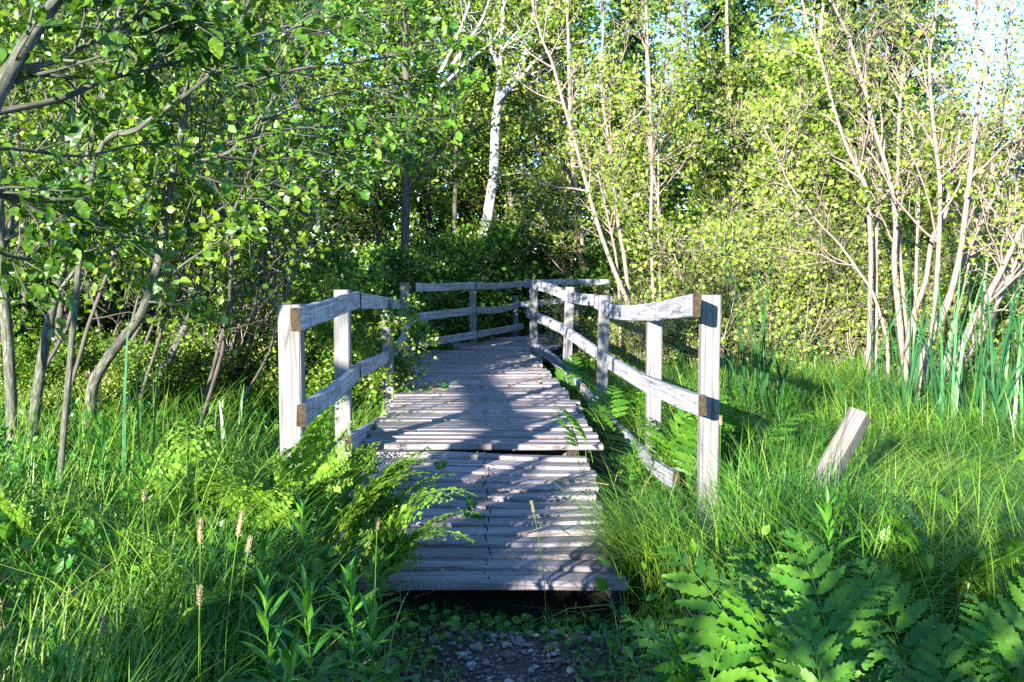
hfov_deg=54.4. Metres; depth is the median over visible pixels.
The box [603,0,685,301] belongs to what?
slim tree
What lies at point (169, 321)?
bush
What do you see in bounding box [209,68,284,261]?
alder tree
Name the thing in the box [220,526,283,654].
leafy stem
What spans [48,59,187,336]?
alder tree
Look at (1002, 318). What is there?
bush
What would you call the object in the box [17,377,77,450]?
bush
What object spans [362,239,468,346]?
bush
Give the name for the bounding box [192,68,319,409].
alder tree
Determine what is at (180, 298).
alder tree
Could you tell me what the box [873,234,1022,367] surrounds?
bush
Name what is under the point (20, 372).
bush
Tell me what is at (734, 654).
fern
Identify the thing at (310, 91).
alder tree
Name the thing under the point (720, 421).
seed grass
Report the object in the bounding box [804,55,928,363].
woodland tree
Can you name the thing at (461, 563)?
boardwalk
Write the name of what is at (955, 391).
cattail clump
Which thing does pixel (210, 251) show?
alder tree
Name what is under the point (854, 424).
broken post
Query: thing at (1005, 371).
cattail clump
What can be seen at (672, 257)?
bush
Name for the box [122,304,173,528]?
cattail clump
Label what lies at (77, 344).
bush
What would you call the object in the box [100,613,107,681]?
seed grass
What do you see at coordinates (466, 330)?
bush
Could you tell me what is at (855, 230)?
bush
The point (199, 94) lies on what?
woodland tree
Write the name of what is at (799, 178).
woodland tree
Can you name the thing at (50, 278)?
bush
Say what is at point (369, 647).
leafy stem
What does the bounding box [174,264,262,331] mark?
bush
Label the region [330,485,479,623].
bracken
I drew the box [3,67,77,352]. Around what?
alder tree
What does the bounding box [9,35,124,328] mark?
alder tree
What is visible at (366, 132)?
woodland tree
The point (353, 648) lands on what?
leafy stem
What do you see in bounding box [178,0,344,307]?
alder tree
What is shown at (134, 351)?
bush
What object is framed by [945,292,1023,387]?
bush
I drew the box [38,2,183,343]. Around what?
alder tree
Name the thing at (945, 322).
bush
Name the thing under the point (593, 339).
bush
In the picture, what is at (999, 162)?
alder clump
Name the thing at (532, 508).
seed grass
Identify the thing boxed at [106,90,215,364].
alder tree
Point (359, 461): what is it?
bracken
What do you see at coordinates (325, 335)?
bush
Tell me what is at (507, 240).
bush
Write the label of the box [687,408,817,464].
fern
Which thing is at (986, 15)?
sky
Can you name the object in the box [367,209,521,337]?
bush
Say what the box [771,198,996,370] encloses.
bush
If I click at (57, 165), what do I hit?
alder tree
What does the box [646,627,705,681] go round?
leafy stem
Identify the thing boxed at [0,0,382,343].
alder tree
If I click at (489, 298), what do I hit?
bush
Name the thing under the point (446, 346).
bush
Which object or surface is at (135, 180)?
alder tree
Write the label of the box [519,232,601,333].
bush
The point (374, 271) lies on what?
bush
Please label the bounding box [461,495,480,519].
weed
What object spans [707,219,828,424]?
cattail clump
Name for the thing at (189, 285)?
alder tree
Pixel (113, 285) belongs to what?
bush
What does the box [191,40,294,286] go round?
alder tree
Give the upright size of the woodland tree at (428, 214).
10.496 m
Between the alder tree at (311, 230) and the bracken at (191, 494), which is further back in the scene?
the alder tree at (311, 230)
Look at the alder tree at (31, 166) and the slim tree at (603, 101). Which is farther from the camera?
the slim tree at (603, 101)
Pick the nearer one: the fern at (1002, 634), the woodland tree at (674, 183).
the fern at (1002, 634)
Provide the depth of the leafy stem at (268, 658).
2.78 m
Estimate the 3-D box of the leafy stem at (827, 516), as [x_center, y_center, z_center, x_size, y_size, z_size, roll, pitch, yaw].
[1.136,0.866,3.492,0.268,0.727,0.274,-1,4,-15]
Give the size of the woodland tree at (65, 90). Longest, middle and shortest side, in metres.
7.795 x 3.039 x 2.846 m
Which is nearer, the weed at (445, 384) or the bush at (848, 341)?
the weed at (445, 384)
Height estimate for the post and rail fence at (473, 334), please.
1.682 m
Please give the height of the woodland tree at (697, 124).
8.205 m
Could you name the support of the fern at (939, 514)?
on the ground at (510, 604)
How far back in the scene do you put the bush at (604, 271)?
18.52 m
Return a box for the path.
[428,613,621,681]
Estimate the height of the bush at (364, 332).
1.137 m
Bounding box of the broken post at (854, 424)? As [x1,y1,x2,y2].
[793,407,870,520]
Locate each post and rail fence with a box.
[277,283,414,574]
[412,279,622,347]
[525,279,720,534]
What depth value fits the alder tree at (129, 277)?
9.91 m
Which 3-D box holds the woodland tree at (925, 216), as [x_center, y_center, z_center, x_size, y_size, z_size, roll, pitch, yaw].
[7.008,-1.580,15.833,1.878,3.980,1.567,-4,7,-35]
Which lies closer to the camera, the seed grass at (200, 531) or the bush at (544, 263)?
the seed grass at (200, 531)
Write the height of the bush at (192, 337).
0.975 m
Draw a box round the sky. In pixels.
[4,0,1023,270]
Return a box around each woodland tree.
[2,0,68,247]
[18,2,115,245]
[41,6,171,227]
[110,19,281,236]
[194,0,334,237]
[194,0,354,210]
[239,0,418,272]
[269,1,435,249]
[295,1,400,281]
[316,0,510,337]
[321,0,463,276]
[355,0,519,268]
[376,0,534,265]
[377,0,536,233]
[444,0,584,261]
[467,2,604,247]
[484,3,610,235]
[487,0,647,270]
[507,0,648,331]
[586,0,739,344]
[623,0,785,240]
[677,0,804,236]
[683,0,872,245]
[707,0,853,225]
[722,28,885,367]
[739,0,921,342]
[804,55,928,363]
[880,87,997,294]
[887,100,961,275]
[905,124,1011,355]
[907,132,1023,346]
[945,99,1022,267]
[966,117,1023,297]
[980,93,1023,293]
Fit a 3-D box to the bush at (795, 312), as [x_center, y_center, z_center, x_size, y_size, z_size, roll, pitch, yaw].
[3.797,-0.673,13.535,3.343,2.673,2.263,-5,6,-50]
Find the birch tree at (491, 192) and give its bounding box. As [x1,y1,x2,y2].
[419,0,629,238]
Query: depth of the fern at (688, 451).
6.11 m
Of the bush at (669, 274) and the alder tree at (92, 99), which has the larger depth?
the bush at (669, 274)
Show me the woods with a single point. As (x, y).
(595, 28)
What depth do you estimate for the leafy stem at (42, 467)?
4.94 m
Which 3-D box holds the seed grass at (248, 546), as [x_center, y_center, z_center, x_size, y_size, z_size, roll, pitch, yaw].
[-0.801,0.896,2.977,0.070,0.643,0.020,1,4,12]
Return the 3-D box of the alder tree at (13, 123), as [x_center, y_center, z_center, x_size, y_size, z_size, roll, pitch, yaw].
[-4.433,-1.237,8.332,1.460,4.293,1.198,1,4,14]
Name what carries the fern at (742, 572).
on the ground at (510, 604)
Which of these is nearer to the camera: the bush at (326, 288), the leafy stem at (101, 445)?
the leafy stem at (101, 445)
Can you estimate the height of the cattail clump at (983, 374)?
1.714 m
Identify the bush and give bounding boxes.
[0,327,82,435]
[0,341,87,425]
[9,239,104,332]
[9,263,89,384]
[13,327,131,393]
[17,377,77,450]
[44,251,164,358]
[47,326,178,416]
[63,325,146,376]
[70,363,148,438]
[78,237,187,340]
[84,320,224,423]
[115,241,198,341]
[152,300,282,400]
[153,319,212,376]
[161,336,244,422]
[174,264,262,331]
[177,241,352,317]
[203,268,307,357]
[222,319,324,417]
[263,240,367,355]
[270,260,438,420]
[276,294,443,425]
[290,244,398,341]
[291,257,376,328]
[314,311,381,389]
[354,240,423,336]
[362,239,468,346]
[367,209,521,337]
[410,228,525,337]
[410,320,460,354]
[443,218,543,338]
[445,307,497,343]
[484,218,558,336]
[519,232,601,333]
[524,271,658,367]
[545,229,642,330]
[572,311,633,376]
[593,285,683,378]
[594,189,817,365]
[606,210,741,365]
[612,164,827,372]
[630,228,774,365]
[682,191,841,371]
[682,213,799,365]
[687,188,866,376]
[709,202,923,361]
[718,164,904,371]
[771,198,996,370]
[812,223,1006,372]
[830,232,997,368]
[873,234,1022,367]
[935,270,1023,374]
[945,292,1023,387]
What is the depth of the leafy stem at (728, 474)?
4.94 m
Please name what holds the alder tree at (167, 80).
on the ground at (510, 604)
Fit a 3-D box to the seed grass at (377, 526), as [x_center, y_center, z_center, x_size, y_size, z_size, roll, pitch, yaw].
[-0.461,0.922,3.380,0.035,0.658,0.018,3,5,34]
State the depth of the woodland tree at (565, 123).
25.06 m
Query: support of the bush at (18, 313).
on the ground at (510, 604)
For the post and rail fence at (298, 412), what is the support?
on the ground at (510, 604)
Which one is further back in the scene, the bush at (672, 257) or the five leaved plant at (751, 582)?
the bush at (672, 257)
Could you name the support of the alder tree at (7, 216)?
on the ground at (510, 604)
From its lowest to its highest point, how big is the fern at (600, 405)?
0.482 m
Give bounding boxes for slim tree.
[478,0,631,365]
[551,100,653,360]
[567,0,668,302]
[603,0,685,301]
[626,0,707,346]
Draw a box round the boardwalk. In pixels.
[322,333,641,618]
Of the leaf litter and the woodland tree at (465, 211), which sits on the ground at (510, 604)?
the woodland tree at (465, 211)
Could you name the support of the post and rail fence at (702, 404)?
on the ground at (510, 604)
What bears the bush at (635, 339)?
on the ground at (510, 604)
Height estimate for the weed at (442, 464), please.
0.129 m
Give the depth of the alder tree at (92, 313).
7.78 m
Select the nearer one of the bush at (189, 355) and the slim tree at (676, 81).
the bush at (189, 355)
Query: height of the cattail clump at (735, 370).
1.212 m
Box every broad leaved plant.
[311,541,354,579]
[760,483,844,508]
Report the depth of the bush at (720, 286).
13.17 m
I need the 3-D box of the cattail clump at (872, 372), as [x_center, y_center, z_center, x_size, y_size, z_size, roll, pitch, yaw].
[2.771,0.059,8.353,2.007,1.753,0.490,-1,4,-14]
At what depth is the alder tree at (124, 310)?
10.45 m
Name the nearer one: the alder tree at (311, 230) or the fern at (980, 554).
the fern at (980, 554)
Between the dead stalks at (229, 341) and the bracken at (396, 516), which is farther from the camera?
the dead stalks at (229, 341)
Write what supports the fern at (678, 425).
on the ground at (510, 604)
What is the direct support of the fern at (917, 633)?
on the ground at (510, 604)
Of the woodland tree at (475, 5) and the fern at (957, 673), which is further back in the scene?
the woodland tree at (475, 5)
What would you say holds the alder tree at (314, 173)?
on the ground at (510, 604)
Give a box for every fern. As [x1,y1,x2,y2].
[551,353,586,397]
[552,405,592,461]
[578,385,630,444]
[617,390,697,426]
[620,589,788,681]
[636,391,732,470]
[656,545,889,681]
[666,415,729,504]
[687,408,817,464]
[726,540,825,618]
[763,531,906,681]
[767,605,905,681]
[841,557,1023,681]
[863,493,1023,603]
[881,622,1004,681]
[908,480,1003,552]
[948,576,1023,681]
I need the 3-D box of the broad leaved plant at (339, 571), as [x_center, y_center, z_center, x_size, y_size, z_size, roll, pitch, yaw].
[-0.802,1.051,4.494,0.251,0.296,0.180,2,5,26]
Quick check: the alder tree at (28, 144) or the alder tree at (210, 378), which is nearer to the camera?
the alder tree at (210, 378)
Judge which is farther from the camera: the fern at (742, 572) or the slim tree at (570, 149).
the slim tree at (570, 149)
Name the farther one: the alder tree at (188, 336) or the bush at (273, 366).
the bush at (273, 366)
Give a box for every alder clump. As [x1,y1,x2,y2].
[703,0,992,388]
[854,0,1023,406]
[912,0,1023,369]
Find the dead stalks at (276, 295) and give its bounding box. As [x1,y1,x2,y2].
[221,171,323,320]
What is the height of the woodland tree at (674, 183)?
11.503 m
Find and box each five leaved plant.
[714,612,804,654]
[734,560,811,614]
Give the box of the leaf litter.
[346,350,629,560]
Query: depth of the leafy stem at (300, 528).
3.76 m
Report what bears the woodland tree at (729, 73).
on the ground at (510, 604)
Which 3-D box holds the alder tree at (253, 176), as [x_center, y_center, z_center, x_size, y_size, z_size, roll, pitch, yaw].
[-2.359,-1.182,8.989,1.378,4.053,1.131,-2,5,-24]
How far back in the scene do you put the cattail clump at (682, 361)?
10.50 m
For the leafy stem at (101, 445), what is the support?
on the ground at (510, 604)
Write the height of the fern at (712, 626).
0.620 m
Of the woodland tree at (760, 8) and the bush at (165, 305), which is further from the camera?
the woodland tree at (760, 8)
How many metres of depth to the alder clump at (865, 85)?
10.42 m
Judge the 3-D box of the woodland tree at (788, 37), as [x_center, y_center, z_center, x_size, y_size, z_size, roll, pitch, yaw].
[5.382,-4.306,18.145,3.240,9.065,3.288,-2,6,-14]
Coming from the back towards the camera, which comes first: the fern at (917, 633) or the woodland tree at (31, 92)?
the woodland tree at (31, 92)
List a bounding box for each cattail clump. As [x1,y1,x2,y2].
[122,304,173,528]
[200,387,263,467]
[662,263,698,385]
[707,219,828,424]
[721,309,771,411]
[721,311,820,411]
[725,247,926,417]
[841,273,943,455]
[873,252,1023,438]
[884,258,1021,425]
[915,247,1023,424]
[921,264,1023,441]
[966,273,1023,405]
[977,288,1023,438]
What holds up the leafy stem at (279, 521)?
on the ground at (510, 604)
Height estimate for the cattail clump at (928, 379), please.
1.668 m
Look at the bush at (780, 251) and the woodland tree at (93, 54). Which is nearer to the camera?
the bush at (780, 251)
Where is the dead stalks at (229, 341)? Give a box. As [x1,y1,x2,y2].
[180,210,293,383]
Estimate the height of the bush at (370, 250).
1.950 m
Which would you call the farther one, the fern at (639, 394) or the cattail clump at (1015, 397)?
the fern at (639, 394)
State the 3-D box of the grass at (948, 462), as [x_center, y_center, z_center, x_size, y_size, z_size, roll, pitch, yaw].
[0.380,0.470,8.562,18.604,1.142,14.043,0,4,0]
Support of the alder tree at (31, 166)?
on the ground at (510, 604)
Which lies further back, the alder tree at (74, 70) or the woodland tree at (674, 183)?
the woodland tree at (674, 183)
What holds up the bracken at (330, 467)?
on the ground at (510, 604)
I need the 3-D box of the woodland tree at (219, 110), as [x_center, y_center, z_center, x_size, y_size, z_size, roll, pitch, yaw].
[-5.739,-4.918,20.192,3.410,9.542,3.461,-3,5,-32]
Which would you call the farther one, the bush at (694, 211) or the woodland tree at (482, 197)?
the woodland tree at (482, 197)
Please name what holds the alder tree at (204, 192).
on the ground at (510, 604)
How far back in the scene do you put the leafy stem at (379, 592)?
3.96 m
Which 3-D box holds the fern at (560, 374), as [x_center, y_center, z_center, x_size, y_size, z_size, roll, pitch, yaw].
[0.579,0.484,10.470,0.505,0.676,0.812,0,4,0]
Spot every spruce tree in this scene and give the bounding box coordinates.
[410,0,561,266]
[571,0,687,282]
[640,0,773,284]
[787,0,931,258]
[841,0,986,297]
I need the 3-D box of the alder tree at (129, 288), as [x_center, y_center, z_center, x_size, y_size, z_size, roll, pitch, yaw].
[-3.167,-1.097,8.382,1.305,3.872,1.501,2,5,27]
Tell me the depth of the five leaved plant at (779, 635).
2.98 m
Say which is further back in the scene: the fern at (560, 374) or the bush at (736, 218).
the bush at (736, 218)
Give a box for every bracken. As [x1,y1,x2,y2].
[0,484,98,594]
[26,568,259,665]
[117,527,286,626]
[127,420,267,532]
[153,478,280,538]
[192,398,364,581]
[209,420,430,601]
[321,441,432,507]
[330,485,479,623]
[331,446,476,595]
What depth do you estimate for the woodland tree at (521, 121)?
20.50 m
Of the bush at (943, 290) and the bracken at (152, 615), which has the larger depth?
the bush at (943, 290)
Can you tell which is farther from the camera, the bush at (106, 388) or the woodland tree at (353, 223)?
the woodland tree at (353, 223)
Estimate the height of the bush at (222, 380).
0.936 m
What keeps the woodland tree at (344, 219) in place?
on the ground at (510, 604)
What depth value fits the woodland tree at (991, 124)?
20.59 m
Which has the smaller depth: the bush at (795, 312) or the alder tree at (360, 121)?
the alder tree at (360, 121)
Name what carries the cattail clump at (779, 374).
on the ground at (510, 604)
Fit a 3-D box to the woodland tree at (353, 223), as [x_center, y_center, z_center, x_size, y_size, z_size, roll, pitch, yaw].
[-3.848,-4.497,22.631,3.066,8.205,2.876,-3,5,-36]
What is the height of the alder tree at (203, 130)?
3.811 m
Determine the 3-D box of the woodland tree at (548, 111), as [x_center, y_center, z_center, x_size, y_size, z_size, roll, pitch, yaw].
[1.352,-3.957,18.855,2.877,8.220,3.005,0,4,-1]
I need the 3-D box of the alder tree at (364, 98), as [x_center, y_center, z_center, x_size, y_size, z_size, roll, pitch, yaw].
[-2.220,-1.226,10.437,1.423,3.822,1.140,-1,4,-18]
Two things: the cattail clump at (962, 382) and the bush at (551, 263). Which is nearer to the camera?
the cattail clump at (962, 382)
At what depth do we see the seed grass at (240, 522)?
2.75 m
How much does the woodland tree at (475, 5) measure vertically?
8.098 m
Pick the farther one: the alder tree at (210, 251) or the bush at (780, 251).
the bush at (780, 251)
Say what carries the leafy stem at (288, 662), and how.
on the ground at (510, 604)
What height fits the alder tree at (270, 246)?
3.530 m
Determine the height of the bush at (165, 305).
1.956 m
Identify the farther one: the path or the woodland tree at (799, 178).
the woodland tree at (799, 178)
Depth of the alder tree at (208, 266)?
8.07 m
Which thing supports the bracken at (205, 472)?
on the ground at (510, 604)
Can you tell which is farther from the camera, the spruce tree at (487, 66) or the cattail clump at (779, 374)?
the spruce tree at (487, 66)
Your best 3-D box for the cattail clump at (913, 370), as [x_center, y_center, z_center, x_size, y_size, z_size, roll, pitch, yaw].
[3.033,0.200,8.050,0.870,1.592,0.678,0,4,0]
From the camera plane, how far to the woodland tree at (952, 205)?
14.96 m
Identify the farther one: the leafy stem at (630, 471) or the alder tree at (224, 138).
the alder tree at (224, 138)
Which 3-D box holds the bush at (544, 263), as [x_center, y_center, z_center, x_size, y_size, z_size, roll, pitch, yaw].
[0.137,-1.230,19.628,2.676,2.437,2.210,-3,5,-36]
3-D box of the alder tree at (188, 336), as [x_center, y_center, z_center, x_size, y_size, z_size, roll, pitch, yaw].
[-2.517,-0.870,8.006,1.306,3.510,1.047,0,4,7]
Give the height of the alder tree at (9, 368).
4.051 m
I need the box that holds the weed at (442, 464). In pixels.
[434,457,447,472]
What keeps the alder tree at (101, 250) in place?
on the ground at (510, 604)
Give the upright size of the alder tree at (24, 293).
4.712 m
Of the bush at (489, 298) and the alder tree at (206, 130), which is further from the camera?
the bush at (489, 298)
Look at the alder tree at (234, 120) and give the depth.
11.66 m
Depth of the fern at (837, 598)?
3.07 m
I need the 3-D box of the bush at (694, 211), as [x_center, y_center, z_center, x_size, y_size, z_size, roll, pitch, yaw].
[2.923,-0.815,15.473,3.463,3.179,3.154,0,4,-2]
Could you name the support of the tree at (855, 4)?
on the ground at (510, 604)
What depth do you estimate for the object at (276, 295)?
9.35 m
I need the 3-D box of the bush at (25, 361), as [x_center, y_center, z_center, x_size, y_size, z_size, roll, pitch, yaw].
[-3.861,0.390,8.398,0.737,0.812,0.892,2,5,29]
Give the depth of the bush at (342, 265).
11.41 m
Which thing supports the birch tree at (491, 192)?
on the ground at (510, 604)
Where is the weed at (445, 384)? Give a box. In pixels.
[440,381,449,388]
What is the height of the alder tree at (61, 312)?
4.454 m
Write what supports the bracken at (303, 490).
on the ground at (510, 604)
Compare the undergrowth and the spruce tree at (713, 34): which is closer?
the undergrowth
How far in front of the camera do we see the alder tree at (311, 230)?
12.99 m
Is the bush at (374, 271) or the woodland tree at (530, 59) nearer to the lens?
the bush at (374, 271)
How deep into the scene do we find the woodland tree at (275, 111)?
22.82 m
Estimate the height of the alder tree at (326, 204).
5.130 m
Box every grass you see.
[0,328,1023,681]
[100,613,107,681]
[141,489,145,603]
[196,585,202,681]
[197,517,203,681]
[224,510,244,679]
[237,535,252,668]
[374,517,379,661]
[530,500,547,653]
[717,415,722,571]
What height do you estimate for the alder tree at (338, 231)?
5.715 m
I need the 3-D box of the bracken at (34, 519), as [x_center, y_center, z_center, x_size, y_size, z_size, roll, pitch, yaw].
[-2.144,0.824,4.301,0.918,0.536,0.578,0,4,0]
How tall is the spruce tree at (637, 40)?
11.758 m
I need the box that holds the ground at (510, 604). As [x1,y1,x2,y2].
[0,276,1023,681]
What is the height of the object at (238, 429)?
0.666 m
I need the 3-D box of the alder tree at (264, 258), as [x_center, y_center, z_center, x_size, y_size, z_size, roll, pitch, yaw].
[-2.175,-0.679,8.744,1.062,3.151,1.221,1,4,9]
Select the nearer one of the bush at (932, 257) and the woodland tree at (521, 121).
the bush at (932, 257)
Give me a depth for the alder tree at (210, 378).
8.38 m
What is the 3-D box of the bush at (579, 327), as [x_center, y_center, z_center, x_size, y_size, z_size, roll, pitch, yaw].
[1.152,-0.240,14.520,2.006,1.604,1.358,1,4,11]
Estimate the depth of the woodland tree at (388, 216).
21.63 m
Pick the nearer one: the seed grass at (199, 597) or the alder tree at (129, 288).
the seed grass at (199, 597)
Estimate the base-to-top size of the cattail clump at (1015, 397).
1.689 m
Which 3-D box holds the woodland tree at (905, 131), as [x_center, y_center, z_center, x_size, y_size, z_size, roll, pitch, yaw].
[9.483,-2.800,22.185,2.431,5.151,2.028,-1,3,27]
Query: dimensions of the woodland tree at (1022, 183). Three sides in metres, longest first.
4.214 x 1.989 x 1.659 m
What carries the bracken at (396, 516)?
on the ground at (510, 604)
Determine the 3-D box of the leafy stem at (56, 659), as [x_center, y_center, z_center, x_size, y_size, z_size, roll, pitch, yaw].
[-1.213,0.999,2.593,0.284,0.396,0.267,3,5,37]
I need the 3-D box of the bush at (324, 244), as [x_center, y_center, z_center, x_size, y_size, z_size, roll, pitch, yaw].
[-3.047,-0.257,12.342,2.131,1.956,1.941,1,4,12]
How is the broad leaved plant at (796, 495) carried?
on the ground at (510, 604)
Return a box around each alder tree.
[0,0,66,246]
[0,0,126,423]
[0,0,130,473]
[0,0,184,373]
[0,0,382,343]
[0,2,99,434]
[0,7,129,354]
[0,27,83,339]
[1,0,79,337]
[1,0,222,457]
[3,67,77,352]
[4,83,70,299]
[5,86,57,253]
[9,1,105,254]
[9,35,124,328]
[10,236,27,254]
[16,55,100,293]
[33,62,122,308]
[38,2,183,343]
[41,4,233,440]
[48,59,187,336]
[55,0,522,513]
[59,8,195,329]
[68,0,306,452]
[68,14,213,377]
[88,10,210,163]
[91,0,314,329]
[100,0,283,322]
[105,10,226,358]
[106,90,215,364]
[107,0,382,421]
[108,63,261,410]
[109,27,238,358]
[116,140,164,336]
[118,0,251,380]
[121,0,319,448]
[129,59,240,321]
[173,54,240,277]
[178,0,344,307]
[179,0,326,413]
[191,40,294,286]
[192,0,336,381]
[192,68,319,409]
[195,1,353,429]
[204,90,317,433]
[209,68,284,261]
[210,38,267,270]
[215,60,347,389]
[222,0,355,287]
[222,124,294,296]
[229,4,338,283]
[242,43,370,338]
[270,1,357,258]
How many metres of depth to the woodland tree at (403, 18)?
15.29 m
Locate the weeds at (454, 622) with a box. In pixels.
[184,587,719,681]
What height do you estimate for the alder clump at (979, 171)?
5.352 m
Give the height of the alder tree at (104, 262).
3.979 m
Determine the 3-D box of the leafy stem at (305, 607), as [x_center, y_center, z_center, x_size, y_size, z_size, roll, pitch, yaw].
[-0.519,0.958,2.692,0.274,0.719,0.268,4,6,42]
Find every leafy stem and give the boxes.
[19,639,79,681]
[31,440,76,513]
[78,410,126,511]
[115,450,163,543]
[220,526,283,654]
[224,565,316,681]
[248,630,319,681]
[258,453,296,552]
[268,563,350,681]
[277,491,341,651]
[306,555,390,681]
[340,587,420,681]
[347,542,416,652]
[612,438,645,507]
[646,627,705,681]
[701,460,743,563]
[798,484,858,634]
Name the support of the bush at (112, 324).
on the ground at (510, 604)
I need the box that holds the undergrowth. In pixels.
[0,345,1023,681]
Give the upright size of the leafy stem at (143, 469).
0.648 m
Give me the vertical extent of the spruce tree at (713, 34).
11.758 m
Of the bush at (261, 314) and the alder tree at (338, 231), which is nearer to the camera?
the bush at (261, 314)
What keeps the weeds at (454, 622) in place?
on the path
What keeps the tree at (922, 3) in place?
on the ground at (510, 604)
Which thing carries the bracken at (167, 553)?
on the ground at (510, 604)
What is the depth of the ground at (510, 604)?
4.75 m
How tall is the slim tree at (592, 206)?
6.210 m
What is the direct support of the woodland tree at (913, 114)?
on the ground at (510, 604)
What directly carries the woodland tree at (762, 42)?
on the ground at (510, 604)
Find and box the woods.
[1,0,1018,308]
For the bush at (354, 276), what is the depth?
13.66 m
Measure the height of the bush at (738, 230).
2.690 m
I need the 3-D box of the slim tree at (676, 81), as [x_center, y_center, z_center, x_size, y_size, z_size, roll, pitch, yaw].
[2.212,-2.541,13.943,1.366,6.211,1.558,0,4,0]
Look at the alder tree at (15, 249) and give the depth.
11.20 m
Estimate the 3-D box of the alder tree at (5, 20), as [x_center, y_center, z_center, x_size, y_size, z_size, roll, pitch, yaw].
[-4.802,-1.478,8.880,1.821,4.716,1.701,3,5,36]
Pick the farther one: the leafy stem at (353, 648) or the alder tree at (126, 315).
the alder tree at (126, 315)
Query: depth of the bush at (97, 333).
9.40 m
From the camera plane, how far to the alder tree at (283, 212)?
7.28 m
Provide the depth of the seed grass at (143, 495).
3.45 m
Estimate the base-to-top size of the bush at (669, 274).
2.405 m
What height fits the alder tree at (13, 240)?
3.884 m

